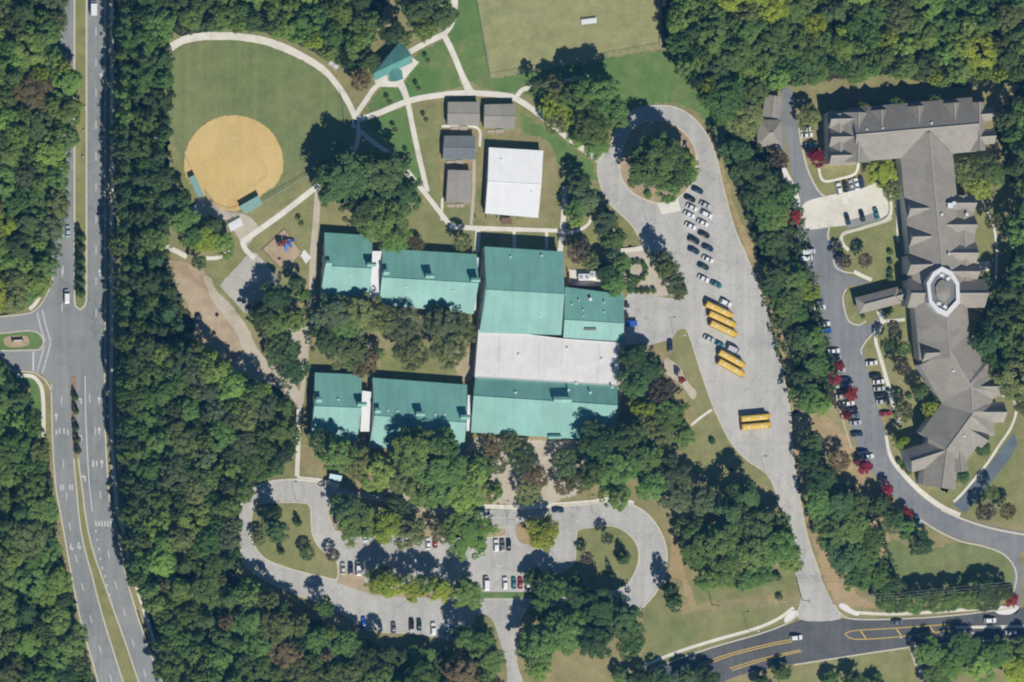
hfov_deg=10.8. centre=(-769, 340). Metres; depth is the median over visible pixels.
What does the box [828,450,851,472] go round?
slender tree
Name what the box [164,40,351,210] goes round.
outfield grass
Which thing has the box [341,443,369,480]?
oak tree
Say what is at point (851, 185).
parked car
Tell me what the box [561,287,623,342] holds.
kitchen wing
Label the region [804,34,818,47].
slender tree
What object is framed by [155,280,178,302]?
sweetgum tree
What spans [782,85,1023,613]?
care home drive
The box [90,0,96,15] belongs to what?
box truck
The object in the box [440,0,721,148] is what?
lawn
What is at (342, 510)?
oak tree
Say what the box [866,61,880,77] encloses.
sweetgum tree
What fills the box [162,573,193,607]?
beech tree
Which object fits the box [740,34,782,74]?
beech tree
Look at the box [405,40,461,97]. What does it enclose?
lawn
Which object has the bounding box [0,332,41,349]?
traffic island
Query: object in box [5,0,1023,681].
ground
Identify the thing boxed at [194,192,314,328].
mown grass
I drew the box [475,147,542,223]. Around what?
annex building
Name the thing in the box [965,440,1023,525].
roadside grass
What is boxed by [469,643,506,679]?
oak tree
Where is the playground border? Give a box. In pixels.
[262,229,301,271]
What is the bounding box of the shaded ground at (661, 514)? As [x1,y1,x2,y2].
[579,344,780,580]
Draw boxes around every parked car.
[65,225,69,236]
[340,563,344,573]
[348,562,352,574]
[361,617,365,628]
[391,622,395,633]
[409,619,413,630]
[417,619,421,630]
[425,538,430,548]
[430,623,435,634]
[432,537,437,547]
[444,623,448,634]
[450,625,454,636]
[493,539,498,551]
[500,539,504,551]
[502,577,506,588]
[506,539,510,550]
[511,577,515,588]
[518,577,522,588]
[552,508,563,512]
[642,340,646,351]
[667,340,672,351]
[683,210,694,218]
[684,194,695,202]
[684,222,695,229]
[686,203,697,211]
[687,236,699,243]
[688,246,699,253]
[691,186,702,193]
[697,219,708,226]
[697,262,708,269]
[697,274,708,282]
[698,230,709,237]
[699,201,710,208]
[700,210,712,218]
[702,244,713,251]
[702,255,713,262]
[703,335,714,342]
[710,280,721,287]
[714,340,724,346]
[719,298,731,306]
[790,635,801,639]
[799,243,810,247]
[801,133,812,137]
[805,142,816,147]
[812,300,824,304]
[818,321,829,326]
[828,348,839,353]
[829,355,840,360]
[833,383,843,388]
[835,183,841,194]
[835,394,844,398]
[837,387,848,391]
[841,377,850,381]
[842,180,848,192]
[842,401,854,405]
[844,213,850,224]
[846,406,857,411]
[848,180,853,191]
[850,413,859,417]
[850,420,861,424]
[851,431,862,436]
[853,178,858,189]
[856,450,868,455]
[858,176,864,187]
[858,210,864,221]
[862,454,873,458]
[866,360,877,365]
[869,373,880,378]
[873,207,878,218]
[873,379,884,383]
[873,386,884,390]
[874,392,886,397]
[876,399,887,403]
[880,411,891,415]
[891,620,902,624]
[915,515,921,526]
[984,618,995,622]
[1005,630,1016,634]
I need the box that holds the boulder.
[194,314,201,320]
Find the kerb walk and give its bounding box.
[782,168,799,209]
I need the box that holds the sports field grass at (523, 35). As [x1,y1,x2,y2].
[477,0,659,76]
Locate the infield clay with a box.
[184,115,282,210]
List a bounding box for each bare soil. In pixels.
[166,260,241,363]
[449,345,473,380]
[466,437,606,504]
[543,648,640,681]
[664,358,696,398]
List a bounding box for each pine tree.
[0,514,13,536]
[2,66,23,88]
[3,378,15,389]
[6,0,37,26]
[6,503,27,520]
[13,597,38,627]
[42,241,56,257]
[111,172,128,187]
[111,196,128,211]
[111,221,126,236]
[111,270,128,282]
[111,331,127,345]
[112,48,128,63]
[112,86,130,100]
[112,281,130,296]
[112,315,128,328]
[113,11,131,26]
[113,74,128,87]
[113,136,128,149]
[113,306,130,318]
[114,1,129,16]
[114,36,130,49]
[114,62,128,74]
[114,160,129,174]
[115,207,128,219]
[115,259,130,270]
[117,411,135,426]
[118,99,131,111]
[121,458,138,471]
[121,471,134,485]
[124,493,140,507]
[127,88,141,103]
[128,168,144,188]
[128,191,139,203]
[128,547,142,557]
[129,126,140,137]
[130,107,140,118]
[130,259,143,271]
[130,300,150,321]
[131,233,143,245]
[134,53,147,66]
[144,322,157,335]
[146,248,164,267]
[149,147,167,162]
[150,299,177,322]
[151,206,166,219]
[153,217,169,231]
[154,478,164,489]
[155,413,166,425]
[156,325,168,335]
[157,115,169,125]
[160,270,171,282]
[161,448,174,458]
[170,320,183,331]
[170,554,191,573]
[177,673,193,681]
[182,664,192,674]
[186,463,199,479]
[189,626,205,643]
[197,610,214,629]
[213,584,236,611]
[215,553,235,570]
[243,11,262,29]
[251,425,269,439]
[259,18,273,33]
[318,0,328,13]
[340,58,352,69]
[350,0,370,15]
[350,14,361,24]
[432,650,450,669]
[687,76,703,89]
[711,493,742,523]
[726,475,759,509]
[817,0,851,22]
[985,0,999,7]
[989,280,1018,304]
[990,356,1009,372]
[1004,137,1023,166]
[1011,246,1023,267]
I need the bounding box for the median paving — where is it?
[71,377,77,457]
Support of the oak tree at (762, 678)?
on the ground at (827, 96)
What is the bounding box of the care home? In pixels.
[823,97,1007,489]
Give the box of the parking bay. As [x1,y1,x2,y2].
[847,213,880,228]
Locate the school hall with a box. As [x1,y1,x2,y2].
[473,328,619,385]
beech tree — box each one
[0,36,19,56]
[0,52,11,75]
[0,105,19,124]
[0,117,8,135]
[0,130,8,146]
[0,134,25,171]
[0,162,19,207]
[0,192,29,218]
[0,209,16,237]
[0,230,33,263]
[0,232,11,268]
[0,253,18,274]
[0,277,10,312]
[0,430,31,462]
[0,439,12,465]
[0,458,22,486]
[0,531,14,549]
[0,542,25,570]
[0,608,17,638]
[0,627,19,645]
[1,282,27,312]
[3,26,47,74]
[3,121,30,151]
[4,519,48,559]
[5,54,19,68]
[8,65,55,113]
[8,558,51,605]
[10,161,37,191]
[13,484,59,523]
[14,103,54,144]
[15,256,33,275]
[19,180,45,214]
[19,657,34,673]
[24,270,50,299]
[24,665,55,681]
[25,132,66,167]
[26,158,47,176]
[29,174,46,192]
[30,618,47,634]
[31,16,60,46]
[31,213,63,244]
[35,602,71,637]
[37,645,53,656]
[38,559,72,597]
[43,643,72,672]
[47,123,80,154]
[49,66,83,98]
[52,98,82,127]
[56,592,73,606]
[113,331,135,353]
[113,374,136,394]
[113,419,136,440]
[114,387,140,406]
[114,434,140,456]
[115,446,140,465]
[118,348,140,369]
[124,391,166,431]
[124,552,149,576]
[125,332,155,362]
[126,132,154,163]
[128,24,159,61]
[133,155,150,169]
[134,452,163,481]
[136,226,168,255]
[136,361,164,386]
[136,580,160,602]
[140,543,175,578]
[141,589,167,614]
[142,8,176,41]
[142,508,172,541]
[146,377,176,405]
[151,633,176,655]
[151,644,192,679]
[152,454,187,491]
[152,608,174,623]
[153,532,170,547]
[154,68,174,88]
[155,191,174,208]
[157,124,174,141]
[157,617,182,637]
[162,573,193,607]
[164,428,198,460]
[164,526,196,556]
[168,629,194,652]
[169,0,202,10]
[169,492,188,508]
[169,502,213,543]
[170,601,203,630]
[177,3,207,29]
[179,641,200,663]
[180,359,210,386]
[181,477,209,506]
[184,544,199,559]
[186,572,220,610]
[187,526,220,559]
[188,339,204,354]
[190,669,209,681]
[191,551,222,587]
[195,0,220,8]
[197,347,231,384]
[198,14,217,32]
[203,416,237,453]
[203,644,232,672]
[206,2,236,32]
[214,0,239,12]
[214,365,247,401]
[216,527,241,553]
[217,477,235,494]
[219,410,237,429]
[221,446,238,462]
[223,671,240,681]
[227,602,267,641]
[230,637,245,653]
[232,2,249,18]
[232,399,262,432]
[234,452,268,481]
[236,630,274,663]
[237,379,264,409]
[245,655,270,681]
[250,435,279,464]
[254,608,295,646]
[257,678,274,681]
[262,634,303,674]
[266,457,284,475]
[271,9,296,39]
[282,656,311,681]
[286,1,327,39]
[294,662,338,681]
[302,31,322,48]
[318,19,342,46]
[322,622,338,639]
[324,660,341,677]
[325,0,353,22]
[330,659,364,681]
[375,643,394,662]
[380,574,403,598]
[384,648,412,675]
[391,676,403,681]
[397,658,440,681]
[405,644,436,678]
[417,574,435,593]
[666,1,698,34]
[682,22,699,40]
[690,17,730,61]
[696,0,713,9]
[696,75,744,125]
[716,0,742,12]
[719,36,750,71]
[723,99,763,141]
[728,17,762,49]
[733,0,760,23]
[736,56,760,83]
[739,0,772,9]
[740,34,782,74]
[755,0,789,25]
[760,12,792,44]
[768,30,807,65]
[775,0,813,31]
[790,43,832,85]
[794,10,827,41]
[795,0,817,9]
[810,26,832,47]
[817,0,827,4]
[818,30,855,64]
[821,58,840,74]
[827,24,846,37]
[843,50,874,84]
[852,38,866,55]
[855,19,884,52]
[856,1,892,33]
[868,39,895,66]
[871,0,892,10]
[874,25,899,47]
[875,593,895,613]
[877,581,902,601]
[880,0,916,34]
[886,574,903,591]
[888,50,917,79]
[890,591,909,613]
[891,0,915,14]
[899,590,924,615]
[904,12,926,33]
[909,20,941,51]
[910,0,946,26]
[913,48,941,80]
[913,588,939,610]
[929,588,951,613]
[940,30,973,58]
[942,586,964,611]
[949,31,999,75]
[956,588,978,609]
[966,578,999,612]
[967,0,987,13]
[988,353,1023,401]
[990,579,1012,600]
[992,1,1023,32]
[992,46,1021,75]
[993,107,1017,131]
[1001,97,1023,135]
[1001,126,1023,145]
[1003,156,1023,176]
[1004,0,1023,19]
[1006,326,1023,362]
[1007,302,1023,337]
[1008,42,1023,57]
[1011,23,1023,46]
[1015,197,1023,218]
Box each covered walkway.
[359,391,370,431]
[370,251,381,297]
[466,395,471,430]
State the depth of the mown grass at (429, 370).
1999.98 m
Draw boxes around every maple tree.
[678,376,685,383]
[787,209,800,224]
[806,147,824,167]
[828,371,842,384]
[832,358,844,370]
[839,410,850,419]
[842,386,858,400]
[855,459,873,474]
[880,480,893,495]
[900,506,913,518]
[1003,592,1018,607]
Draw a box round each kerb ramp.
[784,610,797,622]
[839,603,858,615]
[995,605,1018,614]
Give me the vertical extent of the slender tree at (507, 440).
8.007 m
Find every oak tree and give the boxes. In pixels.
[0,1,9,19]
[0,22,12,49]
[0,267,26,294]
[0,389,9,415]
[0,486,14,516]
[0,565,18,592]
[0,584,18,612]
[0,641,11,659]
[0,657,23,681]
[5,382,34,414]
[7,623,47,663]
[13,206,40,240]
[25,438,49,462]
[26,250,59,279]
[33,537,63,565]
[38,587,64,611]
[40,89,61,117]
[41,166,68,194]
[48,657,85,681]
[54,622,88,660]
[136,422,172,455]
[140,484,173,516]
[141,87,176,117]
[141,158,175,195]
[146,340,175,367]
[147,48,175,73]
[164,414,186,443]
[166,205,200,234]
[169,371,192,394]
[170,188,190,208]
[174,394,198,423]
[177,224,202,249]
[182,417,205,442]
[189,221,219,252]
[196,378,221,401]
[197,467,220,493]
[203,214,222,233]
[209,492,241,522]
[213,230,235,259]
[225,424,259,461]
[228,649,252,678]
[238,0,264,15]
[245,300,273,331]
[259,281,292,309]
[260,307,292,339]
[260,408,301,451]
[261,515,289,543]
[263,502,282,519]
[264,660,285,681]
[277,353,310,389]
[282,302,309,331]
[287,275,306,291]
[294,288,310,301]
[298,625,332,658]
[304,323,340,357]
[309,292,351,332]
[312,143,374,211]
[313,594,333,617]
[314,432,356,471]
[317,181,343,207]
[326,333,371,371]
[327,493,364,527]
[328,629,365,670]
[329,311,359,347]
[333,36,362,61]
[337,497,378,548]
[338,193,375,225]
[340,291,384,335]
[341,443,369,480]
[343,22,374,54]
[352,188,412,245]
[353,147,410,215]
[356,48,380,74]
[359,453,396,492]
[363,568,391,594]
[369,507,399,544]
[372,221,412,253]
[373,345,385,358]
[377,18,404,44]
[377,564,394,579]
[382,463,412,494]
[386,176,422,215]
[389,426,443,476]
[390,511,427,549]
[397,30,412,45]
[399,0,436,34]
[402,574,426,602]
[403,479,438,509]
[411,453,472,508]
[413,16,438,43]
[422,303,466,340]
[425,575,451,603]
[428,426,460,466]
[430,0,460,29]
[436,463,487,514]
[440,650,484,681]
[442,510,471,536]
[445,510,500,561]
[447,573,484,609]
[449,624,473,647]
[462,449,495,480]
[465,624,497,651]
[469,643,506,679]
[480,476,502,502]
[515,621,562,663]
[522,567,543,589]
[523,657,551,680]
[525,75,541,90]
[525,513,559,552]
[528,594,553,621]
[534,569,568,609]
[538,605,586,656]
[541,74,570,101]
[557,74,595,111]
[564,197,586,216]
[564,584,593,617]
[565,127,591,148]
[566,168,590,192]
[566,213,583,227]
[566,571,582,586]
[570,586,616,633]
[571,99,614,144]
[573,186,600,215]
[575,621,612,659]
[577,418,618,461]
[578,457,612,487]
[583,133,610,161]
[585,445,639,499]
[588,73,621,115]
[593,207,618,235]
[596,259,621,285]
[598,482,631,511]
[599,224,626,250]
[600,272,626,297]
[602,96,629,127]
[606,250,631,273]
[609,590,644,637]
[611,666,629,681]
[613,418,648,451]
[615,369,649,399]
[616,620,646,643]
[616,635,645,660]
[617,343,647,374]
[620,435,663,479]
[626,156,655,188]
[627,129,694,190]
[627,664,653,681]
[630,396,655,419]
[634,467,669,500]
[636,351,666,382]
[647,415,675,447]
[650,249,668,265]
[651,257,679,280]
[651,668,674,681]
[654,170,681,203]
[654,395,678,421]
[654,454,691,492]
[655,396,690,433]
[657,476,695,513]
[660,272,684,294]
[660,580,679,595]
[663,593,682,612]
[666,158,698,183]
[667,282,687,300]
[670,0,699,18]
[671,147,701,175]
[671,422,695,450]
[673,514,708,543]
[675,666,694,681]
[679,533,711,570]
[690,485,716,516]
[693,519,742,571]
[693,565,719,591]
[694,667,720,681]
[705,555,737,589]
[718,133,754,166]
[728,155,765,186]
[732,526,775,573]
[733,565,758,591]
[736,74,771,104]
[736,500,777,548]
[739,182,768,205]
[743,161,778,197]
[748,563,777,586]
[752,183,786,216]
[752,521,802,565]
[754,675,772,681]
[756,212,777,233]
[757,278,786,301]
[758,231,787,256]
[759,258,790,287]
[763,202,790,229]
[765,509,791,534]
[769,246,789,263]
[769,291,802,322]
[770,662,792,681]
[772,542,803,571]
[774,314,793,330]
[776,180,800,203]
[781,267,806,296]
[786,255,801,269]
[787,326,814,353]
[787,382,822,414]
[790,297,809,323]
[790,367,812,388]
[796,103,821,132]
[797,427,823,450]
[797,447,820,471]
[800,264,812,278]
[802,325,826,353]
[803,489,835,522]
[804,460,837,492]
[805,351,829,376]
[811,393,831,416]
[813,514,847,549]
[823,489,855,524]
[823,670,841,681]
[825,539,863,575]
[836,514,870,546]
[838,0,872,13]
[839,12,864,40]
[842,567,871,591]
[842,672,865,681]
[844,542,879,579]
[845,490,868,516]
[862,525,885,550]
[862,559,890,592]
[866,159,897,188]
[868,493,893,515]
[870,673,884,681]
[881,508,903,533]
[891,433,909,449]
[896,517,916,539]
[908,529,935,555]
[911,382,929,399]
[913,634,944,666]
[920,397,940,417]
[922,661,952,681]
[931,648,965,679]
[946,0,975,14]
[948,632,980,666]
[951,12,984,37]
[962,653,995,681]
[968,330,1001,357]
[981,159,1008,186]
[981,635,1013,667]
[1001,653,1023,681]
[1012,634,1023,654]
[1014,175,1023,197]
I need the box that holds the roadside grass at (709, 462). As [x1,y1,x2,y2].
[679,416,766,490]
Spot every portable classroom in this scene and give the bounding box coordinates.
[442,136,475,163]
[445,170,471,207]
[446,102,478,129]
[483,104,515,132]
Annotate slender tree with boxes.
[0,13,14,27]
[9,182,25,196]
[17,104,30,118]
[18,149,33,163]
[21,420,40,437]
[23,548,40,563]
[24,137,36,150]
[25,407,42,423]
[30,64,48,82]
[30,456,46,473]
[34,9,49,24]
[37,628,56,646]
[47,9,66,30]
[54,59,71,74]
[54,159,70,174]
[70,656,85,672]
[77,668,92,680]
[129,317,146,335]
[131,8,149,24]
[134,422,148,441]
[136,385,149,399]
[150,133,165,149]
[161,671,177,681]
[164,400,180,415]
[170,482,185,497]
[180,454,194,467]
[191,254,207,270]
[194,432,212,449]
[197,641,210,655]
[203,490,217,507]
[207,515,224,532]
[216,573,226,588]
[217,612,233,629]
[221,515,243,534]
[223,398,242,414]
[251,530,266,546]
[255,587,279,612]
[256,381,271,395]
[265,332,300,366]
[266,347,288,371]
[271,449,286,464]
[289,28,308,44]
[289,635,305,652]
[299,544,314,560]
[307,427,331,454]
[311,158,331,176]
[325,548,339,561]
[350,68,370,90]
[352,346,378,377]
[355,673,367,681]
[368,302,398,334]
[384,494,409,516]
[387,306,423,340]
[391,334,429,371]
[409,237,425,250]
[428,329,467,370]
[428,520,449,544]
[447,317,477,345]
[453,232,471,250]
[482,436,501,457]
[486,453,507,474]
[499,431,520,453]
[506,439,537,473]
[515,478,541,505]
[521,462,548,489]
[538,92,564,120]
[543,111,570,135]
[550,448,582,479]
[553,100,578,128]
[553,476,571,495]
[565,467,593,493]
[566,240,592,263]
[580,250,599,270]
[580,551,593,563]
[600,532,613,544]
[624,273,638,287]
[636,413,658,437]
[649,375,676,402]
[687,41,702,57]
[696,47,712,63]
[697,75,717,93]
[719,30,735,41]
[753,64,768,80]
[767,149,789,170]
[774,54,789,68]
[781,57,803,75]
[801,280,819,300]
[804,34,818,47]
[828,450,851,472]
[835,252,852,268]
[836,61,851,76]
[854,100,870,109]
[857,253,872,267]
[859,47,876,61]
[880,337,893,350]
[882,182,902,201]
[887,96,904,104]
[887,320,899,332]
[891,400,912,422]
[892,355,910,375]
[896,340,910,355]
[925,70,941,84]
[926,94,942,100]
[954,158,978,187]
[964,153,994,180]
[965,176,991,200]
[975,502,996,520]
[980,273,993,288]
[984,212,1003,228]
[985,484,998,499]
[987,36,1007,53]
[988,64,1008,83]
[998,345,1014,359]
[998,502,1016,519]
[1006,67,1020,82]
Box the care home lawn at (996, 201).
[955,149,1007,282]
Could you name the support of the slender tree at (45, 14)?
on the forest floor at (32, 251)
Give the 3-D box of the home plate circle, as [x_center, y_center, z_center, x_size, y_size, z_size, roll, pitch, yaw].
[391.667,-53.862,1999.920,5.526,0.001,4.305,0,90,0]
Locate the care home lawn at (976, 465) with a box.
[939,413,1020,501]
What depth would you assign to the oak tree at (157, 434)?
1986.87 m
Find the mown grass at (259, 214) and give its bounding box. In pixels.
[247,173,320,223]
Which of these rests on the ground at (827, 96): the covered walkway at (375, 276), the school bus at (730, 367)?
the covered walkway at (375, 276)
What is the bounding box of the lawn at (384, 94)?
[367,87,403,113]
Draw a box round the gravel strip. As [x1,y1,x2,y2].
[617,292,624,422]
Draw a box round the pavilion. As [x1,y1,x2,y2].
[373,42,412,80]
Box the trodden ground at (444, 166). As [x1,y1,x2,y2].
[437,122,520,207]
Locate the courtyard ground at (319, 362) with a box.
[308,295,474,383]
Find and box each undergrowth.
[0,0,82,305]
[0,366,93,681]
[150,573,493,681]
[176,0,381,73]
[810,443,897,584]
[980,109,1023,401]
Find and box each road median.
[74,458,137,681]
[75,0,85,307]
[955,625,1023,628]
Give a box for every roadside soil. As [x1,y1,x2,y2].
[664,516,695,604]
[719,157,797,411]
[791,408,889,608]
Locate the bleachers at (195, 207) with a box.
[189,205,202,216]
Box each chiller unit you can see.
[577,274,589,280]
[589,271,598,277]
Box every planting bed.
[571,183,640,247]
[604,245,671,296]
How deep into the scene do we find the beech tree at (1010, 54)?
1985.74 m
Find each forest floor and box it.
[0,0,51,315]
[0,384,95,681]
[109,0,194,343]
[115,333,301,580]
[137,569,503,681]
[169,0,389,77]
[660,0,1023,125]
[975,81,1023,414]
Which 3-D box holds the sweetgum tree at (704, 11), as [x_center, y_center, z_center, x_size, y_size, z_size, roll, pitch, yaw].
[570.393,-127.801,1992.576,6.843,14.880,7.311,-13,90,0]
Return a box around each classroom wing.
[310,372,366,440]
[319,232,375,299]
[368,378,469,454]
[378,248,479,313]
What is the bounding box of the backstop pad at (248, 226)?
[195,197,257,244]
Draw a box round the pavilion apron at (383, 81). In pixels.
[375,58,418,86]
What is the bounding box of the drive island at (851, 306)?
[844,288,865,322]
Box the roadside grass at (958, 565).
[884,540,1022,595]
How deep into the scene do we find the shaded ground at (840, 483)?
2000.00 m
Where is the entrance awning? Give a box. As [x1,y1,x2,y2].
[329,474,341,481]
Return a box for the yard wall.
[567,271,569,285]
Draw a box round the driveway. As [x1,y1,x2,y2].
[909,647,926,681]
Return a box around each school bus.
[703,301,732,317]
[706,310,736,327]
[708,320,737,337]
[716,358,744,377]
[717,349,745,368]
[739,413,769,421]
[740,422,770,429]
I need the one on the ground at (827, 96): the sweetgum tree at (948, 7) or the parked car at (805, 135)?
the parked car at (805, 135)
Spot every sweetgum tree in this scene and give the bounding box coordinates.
[0,73,5,86]
[0,82,15,114]
[0,360,14,389]
[0,413,6,434]
[0,540,7,560]
[3,409,28,433]
[7,652,24,665]
[8,21,24,35]
[9,491,22,506]
[12,468,46,498]
[16,673,29,681]
[17,457,34,474]
[24,22,36,34]
[31,235,47,251]
[31,655,47,670]
[33,189,70,219]
[33,208,46,222]
[35,522,52,539]
[38,43,66,71]
[39,0,68,14]
[51,121,64,130]
[58,91,73,102]
[107,232,129,251]
[109,123,129,141]
[110,23,132,42]
[110,242,127,259]
[111,144,134,163]
[112,107,133,125]
[112,293,133,309]
[113,182,131,200]
[113,359,137,381]
[116,396,139,417]
[117,503,142,527]
[119,480,142,498]
[120,531,143,550]
[121,60,158,98]
[124,518,143,535]
[125,202,153,231]
[125,566,146,587]
[128,265,165,298]
[129,244,146,258]
[130,0,169,16]
[131,108,159,134]
[133,501,150,516]
[133,568,151,589]
[135,185,161,209]
[136,359,145,371]
[137,479,153,492]
[137,533,152,548]
[138,442,150,460]
[142,293,158,307]
[153,576,168,592]
[154,37,166,49]
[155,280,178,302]
[156,362,174,379]
[156,505,169,518]
[161,339,198,374]
[163,597,175,610]
[166,507,180,522]
[185,382,200,398]
[189,440,216,470]
[191,352,203,366]
[191,655,209,671]
[197,406,210,421]
[200,665,224,681]
[203,398,230,422]
[206,623,238,651]
[212,455,243,487]
[227,15,246,33]
[227,477,255,503]
[232,578,264,608]
[232,674,253,681]
[253,392,280,420]
[257,2,278,21]
[264,0,284,7]
[274,0,300,21]
[274,601,288,613]
[275,398,290,415]
[280,442,295,456]
[281,611,309,638]
[299,0,320,5]
[302,650,323,669]
[317,44,339,61]
[318,649,332,663]
[333,15,347,29]
[351,641,381,673]
[358,10,378,31]
[364,658,394,681]
[428,668,445,680]
[472,669,491,681]
[665,32,691,55]
[673,52,701,81]
[690,5,707,19]
[692,54,732,83]
[700,1,728,25]
[725,13,738,28]
[725,72,743,91]
[751,17,769,33]
[763,64,790,90]
[789,69,806,87]
[792,25,806,38]
[847,4,866,19]
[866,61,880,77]
[885,32,917,61]
[926,43,953,66]
[932,10,959,43]
[934,71,952,87]
[935,0,952,14]
[943,55,974,82]
[972,10,996,34]
[973,66,991,79]
[975,318,993,332]
[981,351,997,364]
[986,302,1011,329]
[991,324,1015,350]
[993,20,1019,47]
[1002,266,1023,287]
[1003,210,1023,250]
[1003,299,1021,315]
[1010,55,1023,77]
[1011,280,1023,313]
[1013,393,1023,415]
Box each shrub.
[644,190,651,198]
[709,438,715,443]
[774,572,781,580]
[776,594,782,600]
[896,457,902,464]
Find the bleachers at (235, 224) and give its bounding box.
[228,217,242,230]
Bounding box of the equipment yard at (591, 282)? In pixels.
[567,270,599,285]
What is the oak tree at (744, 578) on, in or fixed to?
on the roadside grass at (667, 632)
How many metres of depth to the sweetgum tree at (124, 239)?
1985.20 m
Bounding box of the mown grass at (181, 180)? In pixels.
[162,130,198,207]
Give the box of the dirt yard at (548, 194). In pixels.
[471,133,557,227]
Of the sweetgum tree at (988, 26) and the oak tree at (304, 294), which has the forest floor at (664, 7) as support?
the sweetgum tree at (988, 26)
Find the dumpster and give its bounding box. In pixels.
[625,321,636,325]
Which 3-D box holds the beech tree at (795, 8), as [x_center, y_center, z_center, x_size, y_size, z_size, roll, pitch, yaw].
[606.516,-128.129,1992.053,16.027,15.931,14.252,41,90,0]
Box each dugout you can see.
[189,175,204,196]
[239,195,262,213]
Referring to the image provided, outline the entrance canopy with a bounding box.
[855,287,906,313]
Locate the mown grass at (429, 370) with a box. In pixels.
[379,340,473,383]
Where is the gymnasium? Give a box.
[477,246,563,334]
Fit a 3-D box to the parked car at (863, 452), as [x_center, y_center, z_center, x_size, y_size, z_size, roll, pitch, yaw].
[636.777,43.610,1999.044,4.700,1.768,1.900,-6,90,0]
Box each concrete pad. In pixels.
[285,324,308,364]
[300,250,310,262]
[657,199,680,213]
[977,261,989,270]
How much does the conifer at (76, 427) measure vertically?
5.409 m
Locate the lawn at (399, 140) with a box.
[366,106,421,179]
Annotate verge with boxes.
[3,289,40,312]
[10,372,40,440]
[105,0,168,681]
[645,622,777,668]
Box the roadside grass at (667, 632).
[643,568,800,667]
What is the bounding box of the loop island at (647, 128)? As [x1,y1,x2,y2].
[620,121,695,202]
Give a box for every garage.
[756,120,781,145]
[762,95,781,117]
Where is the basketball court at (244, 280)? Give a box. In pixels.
[220,253,279,312]
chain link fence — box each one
[209,199,242,216]
[262,170,316,202]
[478,1,660,77]
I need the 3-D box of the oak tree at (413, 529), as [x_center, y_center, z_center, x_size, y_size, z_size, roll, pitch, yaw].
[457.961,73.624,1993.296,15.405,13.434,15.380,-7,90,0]
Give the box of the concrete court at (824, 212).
[801,183,888,229]
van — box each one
[64,290,68,302]
[356,562,361,575]
[484,577,489,589]
[726,345,739,353]
[798,255,812,260]
[801,249,814,254]
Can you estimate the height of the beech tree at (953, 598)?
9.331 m
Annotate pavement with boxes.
[17,374,45,436]
[29,290,40,309]
[109,0,169,681]
[637,606,793,668]
[818,163,859,182]
[840,196,892,250]
[853,270,871,280]
[858,608,978,615]
[874,310,900,423]
[882,318,904,322]
[885,435,960,516]
[953,395,1017,502]
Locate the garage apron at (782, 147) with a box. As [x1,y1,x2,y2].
[759,96,784,149]
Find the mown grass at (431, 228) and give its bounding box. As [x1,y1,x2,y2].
[319,100,596,254]
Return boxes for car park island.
[252,503,337,578]
[330,493,505,537]
[337,565,463,598]
[481,592,536,597]
[515,520,540,543]
[559,526,637,590]
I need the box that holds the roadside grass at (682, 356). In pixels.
[669,329,712,418]
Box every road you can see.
[0,283,52,390]
[51,0,161,681]
[597,105,840,621]
[649,604,1023,681]
[954,433,1017,511]
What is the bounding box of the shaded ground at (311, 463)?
[300,438,487,498]
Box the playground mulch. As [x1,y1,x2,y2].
[263,230,300,270]
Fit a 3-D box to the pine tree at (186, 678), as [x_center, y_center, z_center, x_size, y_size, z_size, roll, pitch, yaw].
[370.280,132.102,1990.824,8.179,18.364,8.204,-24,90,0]
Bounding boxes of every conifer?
[72,394,78,401]
[72,406,79,414]
[72,423,79,431]
[73,435,81,443]
[74,265,85,276]
[74,277,86,287]
[74,447,81,454]
[75,232,86,242]
[75,242,86,253]
[75,254,85,265]
[75,287,85,298]
[276,548,284,554]
[293,518,301,527]
[607,570,615,577]
[614,549,631,564]
[956,471,969,483]
[975,442,990,455]
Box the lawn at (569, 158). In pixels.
[519,112,597,179]
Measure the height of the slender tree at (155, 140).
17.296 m
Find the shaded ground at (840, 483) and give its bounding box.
[806,433,890,590]
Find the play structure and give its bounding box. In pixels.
[277,239,294,250]
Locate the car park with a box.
[239,478,667,681]
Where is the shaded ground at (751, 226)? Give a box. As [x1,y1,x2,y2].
[722,132,837,409]
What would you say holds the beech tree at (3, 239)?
on the forest floor at (32, 251)
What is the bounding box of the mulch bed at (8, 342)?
[4,335,28,346]
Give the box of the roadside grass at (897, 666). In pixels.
[783,650,917,681]
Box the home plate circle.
[228,198,241,208]
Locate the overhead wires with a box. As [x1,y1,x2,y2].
[720,580,1022,607]
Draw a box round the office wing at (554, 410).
[470,377,617,438]
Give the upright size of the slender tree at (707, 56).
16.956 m
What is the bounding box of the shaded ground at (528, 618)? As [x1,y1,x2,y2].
[517,605,646,678]
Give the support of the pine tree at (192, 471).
on the forest floor at (230, 572)
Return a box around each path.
[166,244,187,258]
[169,32,357,119]
[200,136,268,201]
[204,275,301,411]
[206,250,231,259]
[240,242,255,259]
[241,184,320,243]
[295,409,300,475]
[297,476,339,487]
[299,189,319,408]
[341,118,360,166]
[356,84,378,114]
[356,90,600,161]
[358,129,413,175]
[377,489,435,510]
[398,81,429,191]
[398,172,451,226]
[408,31,444,53]
[440,198,443,219]
[441,32,472,89]
[442,125,481,146]
[445,0,457,34]
[449,224,569,232]
[470,160,475,224]
[474,231,480,251]
[481,497,633,508]
[492,460,511,504]
[512,232,515,247]
[516,75,588,96]
[545,232,547,248]
[547,441,560,502]
[558,186,566,250]
[567,217,592,234]
[616,243,647,252]
[691,409,711,425]
[896,182,898,241]
[981,196,997,280]

